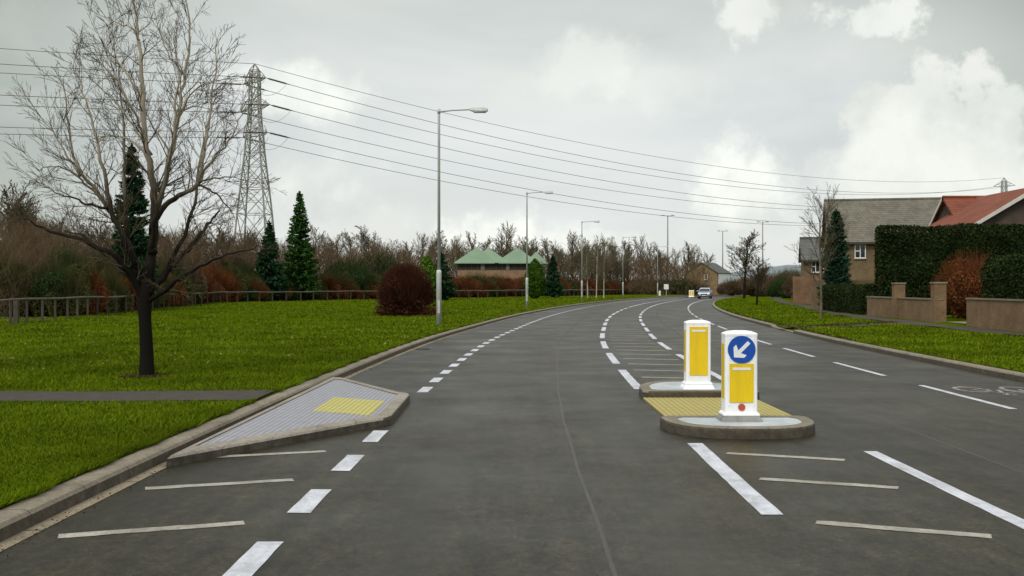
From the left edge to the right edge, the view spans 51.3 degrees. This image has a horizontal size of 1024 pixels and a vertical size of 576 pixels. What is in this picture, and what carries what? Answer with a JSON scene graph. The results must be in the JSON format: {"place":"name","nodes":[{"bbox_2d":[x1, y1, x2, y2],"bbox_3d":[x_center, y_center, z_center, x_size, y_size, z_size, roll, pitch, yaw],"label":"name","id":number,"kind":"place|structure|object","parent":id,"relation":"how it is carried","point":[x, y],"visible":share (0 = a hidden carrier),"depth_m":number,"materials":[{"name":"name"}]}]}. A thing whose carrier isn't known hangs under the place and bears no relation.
{"place":"outdoors","nodes":[
{"label":"outdoors","id":0,"kind":"place"},
{"bbox_2d":[0,294,1023,509],"bbox_3d":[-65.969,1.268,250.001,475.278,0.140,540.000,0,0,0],"label":"lawn","id":1,"kind":"structure","parent":0,"point":[299,319],"depth_m":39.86,"materials":[{"name":"green plant"}]},
{"bbox_2d":[0,253,36,316],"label":"bush","id":2,"kind":"object","parent":1,"relation":"on","point":[6,278],"visible":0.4,"depth_m":53.56,"materials":[{"name":"brown plant"}]},
{"bbox_2d":[0,188,42,260],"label":"bare tree","id":3,"kind":"object","parent":1,"relation":"on","point":[5,210],"visible":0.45,"depth_m":69.55,"materials":[{"name":"brown plant"}]},
{"bbox_2d":[0,179,44,259],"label":"bare tree","id":4,"kind":"object","parent":1,"relation":"on","point":[4,192],"visible":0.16,"depth_m":74.73,"materials":[{"name":"brown plant"}]},
{"bbox_2d":[10,261,49,316],"bbox_3d":[-24.180,0.034,54.412,2.577,2.966,2.884,0,0,-8],"label":"bush","id":5,"kind":"object","parent":1,"relation":"on","point":[35,310],"visible":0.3,"depth_m":53.60,"materials":[{"name":"green plant"}]},
{"bbox_2d":[27,250,68,315],"bbox_3d":[-24.417,-0.282,56.147,3.140,3.599,2.663,0,0,-39],"label":"bush","id":6,"kind":"object","parent":1,"relation":"on","point":[53,261],"visible":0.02,"depth_m":55.99,"materials":[{"name":"plant"}]},
{"bbox_2d":[28,259,81,316],"bbox_3d":[-23.268,-0.009,54.447,2.284,3.064,3.094,0,0,21],"label":"bush","id":7,"kind":"object","parent":1,"relation":"on","point":[43,287],"visible":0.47,"depth_m":53.60,"materials":[{"name":"green plant"}]},
{"bbox_2d":[44,240,79,272],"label":"bush","id":8,"kind":"object","parent":1,"relation":"on","point":[69,255],"visible":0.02,"depth_m":57.35,"materials":[{"name":"green plant"}]},
{"bbox_2d":[36,264,94,316],"bbox_3d":[-22.688,0.108,54.410,2.474,2.822,3.160,0,0,21],"label":"bush","id":9,"kind":"object","parent":1,"relation":"on","point":[76,279],"visible":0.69,"depth_m":53.95,"materials":[{"name":"green plant"}]},
{"bbox_2d":[62,250,106,314],"bbox_3d":[-23.348,-0.326,57.670,2.323,3.699,3.147,0,0,21],"label":"bush","id":10,"kind":"object","parent":1,"relation":"on","point":[81,267],"visible":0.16,"depth_m":57.24,"materials":[{"name":"green plant"}]},
{"bbox_2d":[75,266,111,314],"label":"bush","id":11,"kind":"object","parent":1,"relation":"on","point":[97,286],"visible":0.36,"depth_m":57.23,"materials":[{"name":"orange plant"}]},
{"bbox_2d":[84,241,126,279],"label":"bush","id":12,"kind":"object","parent":1,"relation":"on","point":[102,265],"visible":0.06,"depth_m":65.59,"materials":[{"name":"green plant"}]},
{"bbox_2d":[98,264,133,312],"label":"bush","id":13,"kind":"object","parent":1,"relation":"on","point":[113,285],"visible":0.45,"depth_m":62.22,"materials":[{"name":"green plant"}]},
{"bbox_2d":[117,274,137,311],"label":"bush","id":14,"kind":"object","parent":1,"relation":"on","point":[132,290],"visible":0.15,"depth_m":65.29,"materials":[{"name":"plant"}]},
{"bbox_2d":[110,142,159,294],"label":"spruce tree","id":15,"kind":"object","parent":1,"relation":"on","point":[138,239],"visible":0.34,"depth_m":67.72,"materials":[{"name":"green plant"}]},
{"bbox_2d":[0,390,274,402],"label":"footpath","id":16,"kind":"structure","parent":1,"relation":"on","point":[124,395],"depth_m":14.78,"materials":[{"name":"concrete"}]},
{"bbox_2d":[0,0,294,377],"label":"tree","id":17,"kind":"object","parent":1,"relation":"on","point":[145,286],"visible":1,"depth_m":17.92,"materials":[{"name":"brown plant"}]},
{"bbox_2d":[158,270,188,306],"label":"bush","id":18,"kind":"object","parent":1,"relation":"on","point":[184,295],"visible":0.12,"depth_m":81.60,"materials":[{"name":"orange plant"}]},
{"bbox_2d":[156,248,195,305],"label":"bush","id":19,"kind":"object","parent":1,"relation":"on","point":[189,287],"visible":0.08,"depth_m":85.15,"materials":[{"name":"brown plant"}]},
{"bbox_2d":[177,255,208,302],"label":"bush","id":20,"kind":"object","parent":1,"relation":"on","point":[198,282],"visible":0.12,"depth_m":92.43,"materials":[{"name":"brown plant"}]},
{"bbox_2d":[194,264,219,301],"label":"bush","id":21,"kind":"object","parent":1,"relation":"on","point":[210,280],"visible":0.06,"depth_m":96.02,"materials":[{"name":"orange plant"}]},
{"bbox_2d":[199,225,228,265],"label":"bare tree","id":22,"kind":"object","parent":1,"relation":"on","point":[218,250],"visible":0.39,"depth_m":109.58,"materials":[{"name":"brown plant"}]},
{"bbox_2d":[200,261,235,302],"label":"bush","id":23,"kind":"object","parent":1,"relation":"on","point":[220,277],"visible":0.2,"depth_m":102.07,"materials":[{"name":"orange plant"}]},
{"bbox_2d":[221,268,243,301],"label":"bush","id":24,"kind":"object","parent":1,"relation":"on","point":[238,288],"visible":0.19,"depth_m":104.86,"materials":[{"name":"orange plant"}]},
{"bbox_2d":[221,264,249,297],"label":"bush","id":25,"kind":"object","parent":1,"relation":"on","point":[239,277],"visible":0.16,"depth_m":107.95,"materials":[{"name":"green plant"}]},
{"bbox_2d":[1,312,484,369],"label":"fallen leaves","id":26,"kind":"object","parent":1,"relation":"on","point":[189,350],"visible":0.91,"depth_m":24.12,"materials":[{"name":"brown plant"}]},
{"bbox_2d":[219,64,288,241],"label":"pylon","id":27,"kind":"object","parent":1,"relation":"on","point":[258,72],"visible":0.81,"depth_m":189.30,"materials":[{"name":"metal"}]},
{"bbox_2d":[242,112,800,209],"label":"power line","id":28,"kind":"object","parent":27,"relation":"hanging from","point":[505,172],"visible":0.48,"depth_m":233.90,"materials":[{"name":"metal"}]},
{"bbox_2d":[247,138,806,225],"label":"power line","id":29,"kind":"object","parent":27,"relation":"attached to","point":[504,192],"visible":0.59,"depth_m":231.98,"materials":[{"name":"metal"}]},
{"bbox_2d":[267,132,812,223],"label":"power line","id":30,"kind":"object","parent":27,"relation":"attached to","point":[498,183],"visible":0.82,"depth_m":218.16,"materials":[{"name":"metal"}]},
{"bbox_2d":[271,105,813,206],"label":"power line","id":31,"kind":"object","parent":27,"relation":"hanging from","point":[506,161],"visible":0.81,"depth_m":219.28,"materials":[{"name":"metal"}]},
{"bbox_2d":[244,84,989,194],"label":"power line","id":32,"kind":"object","parent":27,"relation":"hanging from","point":[575,162],"visible":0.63,"depth_m":245.00,"materials":[{"name":"metal"}]},
{"bbox_2d":[257,64,996,181],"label":"power line","id":33,"kind":"object","parent":27,"relation":"attached to","point":[579,142],"visible":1,"depth_m":239.65,"materials":[{"name":"metal"}]},
{"bbox_2d":[267,78,1014,192],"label":"power line","id":34,"kind":"object","parent":27,"relation":"hanging from","point":[560,151],"visible":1,"depth_m":230.46,"materials":[{"name":"metal"}]},
{"bbox_2d":[243,272,271,300],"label":"bush","id":35,"kind":"object","parent":1,"relation":"on","point":[266,285],"visible":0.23,"depth_m":110.99,"materials":[{"name":"brown plant"}]},
{"bbox_2d":[249,278,270,300],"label":"bush","id":36,"kind":"object","parent":1,"relation":"on","point":[256,288],"visible":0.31,"depth_m":110.05,"materials":[{"name":"orange plant"}]},
{"bbox_2d":[253,220,291,300],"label":"spruce tree","id":37,"kind":"object","parent":1,"relation":"on","point":[270,270],"visible":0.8,"depth_m":113.50,"materials":[{"name":"green plant"}]},
{"bbox_2d":[283,275,305,300],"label":"bush","id":38,"kind":"object","parent":1,"relation":"on","point":[296,296],"visible":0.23,"depth_m":116.57,"materials":[{"name":"green plant"}]},
{"bbox_2d":[281,191,322,299],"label":"spruce tree","id":39,"kind":"object","parent":1,"relation":"on","point":[301,267],"visible":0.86,"depth_m":117.96,"materials":[{"name":"green plant"}]},
{"bbox_2d":[0,289,639,324],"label":"fence","id":40,"kind":"object","parent":1,"relation":"on","point":[77,305],"visible":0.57,"depth_m":71.71,"materials":[{"name":"wood"}]},
{"bbox_2d":[318,274,346,299],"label":"bush","id":41,"kind":"object","parent":1,"relation":"on","point":[336,288],"visible":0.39,"depth_m":122.48,"materials":[{"name":"orange plant"}]},
{"bbox_2d":[317,270,358,299],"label":"bush","id":42,"kind":"object","parent":1,"relation":"on","point":[337,277],"visible":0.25,"depth_m":124.40,"materials":[{"name":"green plant"}]},
{"bbox_2d":[318,256,380,279],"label":"bush","id":43,"kind":"object","parent":1,"relation":"on","point":[342,263],"visible":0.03,"depth_m":130.46,"materials":[{"name":"green plant"}]},
{"bbox_2d":[338,278,362,299],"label":"bush","id":44,"kind":"object","parent":1,"relation":"on","point":[345,295],"visible":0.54,"depth_m":124.77,"materials":[{"name":"orange plant"}]},
{"bbox_2d":[0,209,716,316],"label":"woodland","id":45,"kind":"object","parent":1,"relation":"on","point":[638,275],"visible":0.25,"depth_m":124.96,"materials":[{"name":"brown plant"}]},
{"bbox_2d":[338,263,378,298],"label":"bush","id":46,"kind":"object","parent":1,"relation":"on","point":[358,276],"visible":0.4,"depth_m":128.69,"materials":[{"name":"green plant"}]},
{"bbox_2d":[344,225,377,259],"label":"bare tree","id":47,"kind":"object","parent":1,"relation":"on","point":[363,243],"visible":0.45,"depth_m":156.65,"materials":[{"name":"brown plant"}]},
{"bbox_2d":[356,246,402,271],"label":"bush","id":48,"kind":"object","parent":1,"relation":"on","point":[379,259],"visible":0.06,"depth_m":139.19,"materials":[{"name":"plant"}]},
{"bbox_2d":[374,261,435,315],"bbox_3d":[-5.493,0.062,56.505,3.825,2.925,3.673,0,0,0],"label":"bush","id":49,"kind":"object","parent":1,"relation":"on","point":[404,289],"visible":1,"depth_m":55.62,"materials":[{"name":"brown plant"}]},
{"bbox_2d":[411,231,434,262],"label":"bare tree","id":50,"kind":"object","parent":1,"relation":"on","point":[423,242],"visible":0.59,"depth_m":167.18,"materials":[{"name":"brown plant"}]},
{"bbox_2d":[418,255,436,299],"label":"leafy tree","id":51,"kind":"object","parent":1,"relation":"on","point":[427,265],"visible":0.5,"depth_m":121.35,"materials":[{"name":"green plant"}]},
{"bbox_2d":[435,251,457,299],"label":"spruce tree","id":52,"kind":"object","parent":1,"relation":"on","point":[448,291],"visible":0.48,"depth_m":124.46,"materials":[{"name":"green plant"}]},
{"bbox_2d":[447,234,463,272],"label":"bare tree","id":53,"kind":"object","parent":1,"relation":"on","point":[455,266],"visible":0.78,"depth_m":208.12,"materials":[{"name":"brown plant"}]},
{"bbox_2d":[444,272,472,297],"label":"bush","id":54,"kind":"object","parent":1,"relation":"on","point":[465,286],"visible":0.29,"depth_m":147.66,"materials":[{"name":"orange plant"}]},
{"bbox_2d":[436,107,487,325],"bbox_3d":[-1.959,-2.779,41.915,2.035,8.635,0.284,0,0,0],"label":"street lamp","id":55,"kind":"object","parent":1,"relation":"on","point":[438,271],"visible":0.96,"depth_m":41.86,"materials":[{"name":"grey metal"}]},
{"bbox_2d":[454,247,547,280],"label":"green roofed building","id":56,"kind":"structure","parent":1,"relation":"on","point":[490,262],"depth_m":190.15,"materials":[{"name":"brick"}]},
{"bbox_2d":[492,222,516,255],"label":"bare tree","id":57,"kind":"object","parent":1,"relation":"on","point":[509,240],"visible":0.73,"depth_m":208.04,"materials":[{"name":"brown plant"}]},
{"bbox_2d":[523,258,546,298],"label":"conifer tree","id":58,"kind":"object","parent":1,"relation":"on","point":[535,273],"visible":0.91,"depth_m":139.20,"materials":[{"name":"green plant"}]},
{"bbox_2d":[526,191,552,306],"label":"street lamp","id":59,"kind":"object","parent":1,"relation":"on","point":[545,192],"visible":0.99,"depth_m":78.42,"materials":[{"name":"grey metal"}]},
{"bbox_2d":[542,255,565,297],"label":"spruce tree","id":60,"kind":"object","parent":1,"relation":"on","point":[554,288],"visible":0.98,"depth_m":149.52,"materials":[{"name":"green plant"}]},
{"bbox_2d":[539,240,573,277],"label":"bare tree","id":61,"kind":"object","parent":1,"relation":"on","point":[563,269],"visible":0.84,"depth_m":185.10,"materials":[{"name":"brown plant"}]},
{"bbox_2d":[564,230,582,278],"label":"bare tree","id":62,"kind":"object","parent":1,"relation":"on","point":[570,244],"visible":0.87,"depth_m":192.30,"materials":[{"name":"brown plant"}]},
{"bbox_2d":[577,238,596,297],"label":"birch tree","id":63,"kind":"object","parent":1,"relation":"on","point":[588,267],"visible":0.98,"depth_m":139.72,"materials":[{"name":"brown plant"}]},
{"bbox_2d":[588,235,603,297],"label":"birch tree","id":64,"kind":"object","parent":1,"relation":"on","point":[596,274],"visible":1,"depth_m":139.89,"materials":[{"name":"brown plant"}]},
{"bbox_2d":[595,231,611,297],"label":"birch tree","id":65,"kind":"object","parent":1,"relation":"on","point":[604,267],"visible":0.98,"depth_m":139.58,"materials":[{"name":"brown plant"}]},
{"bbox_2d":[605,236,629,280],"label":"bare tree","id":66,"kind":"object","parent":1,"relation":"on","point":[622,260],"visible":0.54,"depth_m":221.02,"materials":[{"name":"brown plant"}]},
{"bbox_2d":[624,277,673,294],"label":"bush","id":67,"kind":"object","parent":1,"relation":"on","point":[626,289],"visible":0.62,"depth_m":211.49,"materials":[{"name":"brown plant"}]},
{"bbox_2d":[685,262,731,294],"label":"house","id":68,"kind":"structure","parent":1,"relation":"on","point":[719,273],"depth_m":213.94,"materials":[{"name":"brick"}]},
{"bbox_2d":[798,237,823,275],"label":"house","id":69,"kind":"structure","parent":1,"relation":"on","point":[805,243],"depth_m":101.61,"materials":[{"name":"brown brick"}]},
{"bbox_2d":[821,197,940,279],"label":"house","id":70,"kind":"structure","parent":1,"relation":"on","point":[866,218],"depth_m":86.00,"materials":[{"name":"grey brick"}]},
{"bbox_2d":[854,244,866,258],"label":"window","id":71,"kind":"structure","parent":70,"relation":"in","point":[860,249],"depth_m":84.37,"materials":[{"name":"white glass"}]},
{"bbox_2d":[927,188,1023,232],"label":"house","id":72,"kind":"structure","parent":1,"relation":"on","point":[1006,207],"depth_m":64.47,"materials":[{"name":"tile"}]},
{"bbox_2d":[0,295,1023,575],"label":"road","id":73,"kind":"structure","parent":0,"point":[466,467],"depth_m":9.09,"materials":[{"name":"grey asphalt"}]},
{"bbox_2d":[166,377,409,466],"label":"kerb buildout","id":74,"kind":"structure","parent":73,"relation":"on","point":[332,406],"depth_m":12.53,"materials":[{"name":"grey concrete"}]},
{"bbox_2d":[0,295,694,541],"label":"kerb","id":75,"kind":"structure","parent":73,"relation":"on","point":[20,516],"depth_m":9.68,"materials":[{"name":"concrete"}]},
{"bbox_2d":[0,295,695,551],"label":"channel","id":76,"kind":"object","parent":73,"relation":"on","point":[17,538],"visible":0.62,"depth_m":8.22,"materials":[{"name":"concrete"}]},
{"bbox_2d":[2,309,900,562],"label":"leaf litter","id":77,"kind":"object","parent":73,"relation":"on","point":[157,374],"visible":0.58,"depth_m":32.24,"materials":[{"name":"brown plant"}]},
{"bbox_2d":[58,322,991,537],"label":"hatch markings","id":78,"kind":"object","parent":73,"relation":"on","point":[177,527],"visible":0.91,"depth_m":8.72,"materials":[{"name":"paint"}]},
{"bbox_2d":[222,297,1023,575],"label":"road markings","id":79,"kind":"object","parent":73,"relation":"on","point":[253,558],"visible":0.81,"depth_m":8.89,"materials":[{"name":"paint"}]},
{"bbox_2d":[643,398,789,415],"bbox_3d":[2.740,1.630,14.222,1.620,0.032,2.960,0,0,0],"label":"crossing strip","id":80,"kind":"object","parent":73,"relation":"on","point":[684,406],"visible":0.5,"depth_m":14.52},
{"bbox_2d":[556,346,1023,575],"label":"road seam","id":81,"kind":"object","parent":73,"relation":"on","point":[607,553],"visible":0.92,"depth_m":9.82,"materials":[{"name":"grey asphalt"}]},
{"bbox_2d":[712,301,1023,381],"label":"kerb","id":82,"kind":"structure","parent":73,"relation":"on","point":[1000,372],"depth_m":24.78,"materials":[{"name":"concrete"}]},
{"bbox_2d":[0,0,1023,280],"label":"sky","id":83,"kind":"structure","parent":0,"point":[916,95],"materials":[{"name":"grey"}]},
{"bbox_2d":[639,380,758,398],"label":"traffic island","id":84,"kind":"structure","parent":0,"point":[664,389],"depth_m":15.76,"materials":[{"name":"grey concrete"}]},
{"bbox_2d":[680,320,714,388],"bbox_3d":[2.810,1.002,16.181,0.470,1.036,0.370,0,0,0],"label":"bollard","id":85,"kind":"object","parent":84,"relation":"on","point":[697,354],"visible":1,"depth_m":16.05,"materials":[{"name":"white plastic"}]},
{"bbox_2d":[660,415,814,438],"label":"traffic island","id":86,"kind":"structure","parent":0,"point":[768,427],"depth_m":11.81,"materials":[{"name":"grey concrete"}]},
{"bbox_2d":[716,330,762,421],"bbox_3d":[2.620,1.006,12.301,0.470,1.036,0.370,0,0,0],"label":"bollard","id":87,"kind":"object","parent":86,"relation":"on","point":[738,375],"visible":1,"depth_m":12.17,"materials":[{"name":"white plastic"}]},
{"bbox_2d":[730,265,800,280],"bbox_3d":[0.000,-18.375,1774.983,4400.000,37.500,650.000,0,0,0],"label":"hills","id":88,"kind":"structure","parent":0,"point":[736,277],"depth_m":1575.67,"materials":[{"name":"grey"}]},
{"bbox_2d":[717,295,1023,371],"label":"lawn","id":89,"kind":"structure","parent":0,"point":[950,319],"depth_m":45.90,"materials":[{"name":"green plant"}]},
{"bbox_2d":[716,277,742,295],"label":"bush","id":90,"kind":"object","parent":89,"relation":"on","point":[730,288],"visible":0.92,"depth_m":189.47,"materials":[{"name":"brown plant"}]},
{"bbox_2d":[725,229,765,298],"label":"bare tree","id":91,"kind":"object","parent":89,"relation":"on","point":[748,241],"visible":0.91,"depth_m":137.24,"materials":[{"name":"brown plant"}]},
{"bbox_2d":[738,277,765,296],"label":"bush","id":92,"kind":"object","parent":89,"relation":"on","point":[750,290],"visible":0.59,"depth_m":169.05,"materials":[{"name":"brown plant"}]},
{"bbox_2d":[741,253,769,304],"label":"bare tree","id":93,"kind":"object","parent":89,"relation":"on","point":[757,277],"visible":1,"depth_m":86.21,"materials":[{"name":"brown plant"}]},
{"bbox_2d":[761,269,791,295],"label":"bush","id":94,"kind":"object","parent":89,"relation":"on","point":[764,289],"visible":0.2,"depth_m":160.00,"materials":[{"name":"brown plant"}]},
{"bbox_2d":[766,273,792,297],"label":"bush","id":95,"kind":"object","parent":89,"relation":"on","point":[775,289],"visible":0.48,"depth_m":140.85,"materials":[{"name":"green plant"}]},
{"bbox_2d":[782,270,800,299],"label":"bush","id":96,"kind":"object","parent":89,"relation":"on","point":[788,286],"visible":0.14,"depth_m":129.31,"materials":[{"name":"plant"}]},
{"bbox_2d":[793,276,823,303],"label":"garden wall","id":97,"kind":"structure","parent":89,"relation":"on","point":[801,289],"depth_m":97.00,"materials":[{"name":"orange brick"}]},
{"bbox_2d":[784,185,844,317],"bbox_3d":[14.819,-1.621,50.949,3.060,6.600,2.483,0,0,-18],"label":"bare tree","id":98,"kind":"object","parent":89,"relation":"on","point":[820,236],"visible":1,"depth_m":50.98,"materials":[{"name":"brown plant"}]},
{"bbox_2d":[806,182,850,254],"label":"birch tree","id":99,"kind":"object","parent":89,"relation":"on","point":[828,218],"visible":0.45,"depth_m":75.33,"materials":[{"name":"brown plant"}]},
{"bbox_2d":[816,209,851,305],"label":"conifer tree","id":100,"kind":"object","parent":89,"relation":"on","point":[838,268],"visible":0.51,"depth_m":70.66,"materials":[{"name":"green plant"}]},
{"bbox_2d":[811,280,874,308],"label":"garden wall","id":101,"kind":"structure","parent":89,"relation":"on","point":[815,300],"depth_m":73.20,"materials":[{"name":"brown brick"}]},
{"bbox_2d":[822,282,882,314],"bbox_3d":[20.335,0.618,64.120,1.584,1.895,11.464,0,0,6],"label":"hedge","id":102,"kind":"object","parent":89,"relation":"on","point":[851,298],"visible":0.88,"depth_m":61.76,"materials":[{"name":"green plant"}]},
{"bbox_2d":[767,296,1023,334],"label":"footpath","id":103,"kind":"structure","parent":89,"relation":"on","point":[973,329],"depth_m":45.04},
{"bbox_2d":[866,282,947,321],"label":"garden wall","id":104,"kind":"structure","parent":89,"relation":"on","point":[898,304],"depth_m":49.28,"materials":[{"name":"brick"}]},
{"bbox_2d":[873,222,1023,314],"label":"hedge","id":105,"kind":"object","parent":89,"relation":"on","point":[914,257],"visible":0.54,"depth_m":58.21,"materials":[{"name":"green plant"}]},
{"bbox_2d":[929,247,991,318],"bbox_3d":[22.007,-0.269,51.148,3.769,3.583,3.504,0,0,-31],"label":"bush","id":106,"kind":"object","parent":89,"relation":"on","point":[945,275],"visible":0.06,"depth_m":51.21,"materials":[{"name":"orange plant"}]},
{"bbox_2d":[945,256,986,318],"bbox_3d":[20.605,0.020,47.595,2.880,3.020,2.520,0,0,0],"label":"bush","id":107,"kind":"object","parent":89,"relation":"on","point":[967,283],"visible":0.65,"depth_m":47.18,"materials":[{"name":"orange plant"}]},
{"bbox_2d":[965,298,1023,331],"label":"garden wall","id":108,"kind":"structure","parent":89,"relation":"on","point":[1001,314],"depth_m":38.21,"materials":[{"name":"brick"}]},
{"bbox_2d":[979,253,1023,309],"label":"hedge","id":109,"kind":"object","parent":89,"relation":"on","point":[1003,279],"visible":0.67,"depth_m":38.23,"materials":[{"name":"green plant"}]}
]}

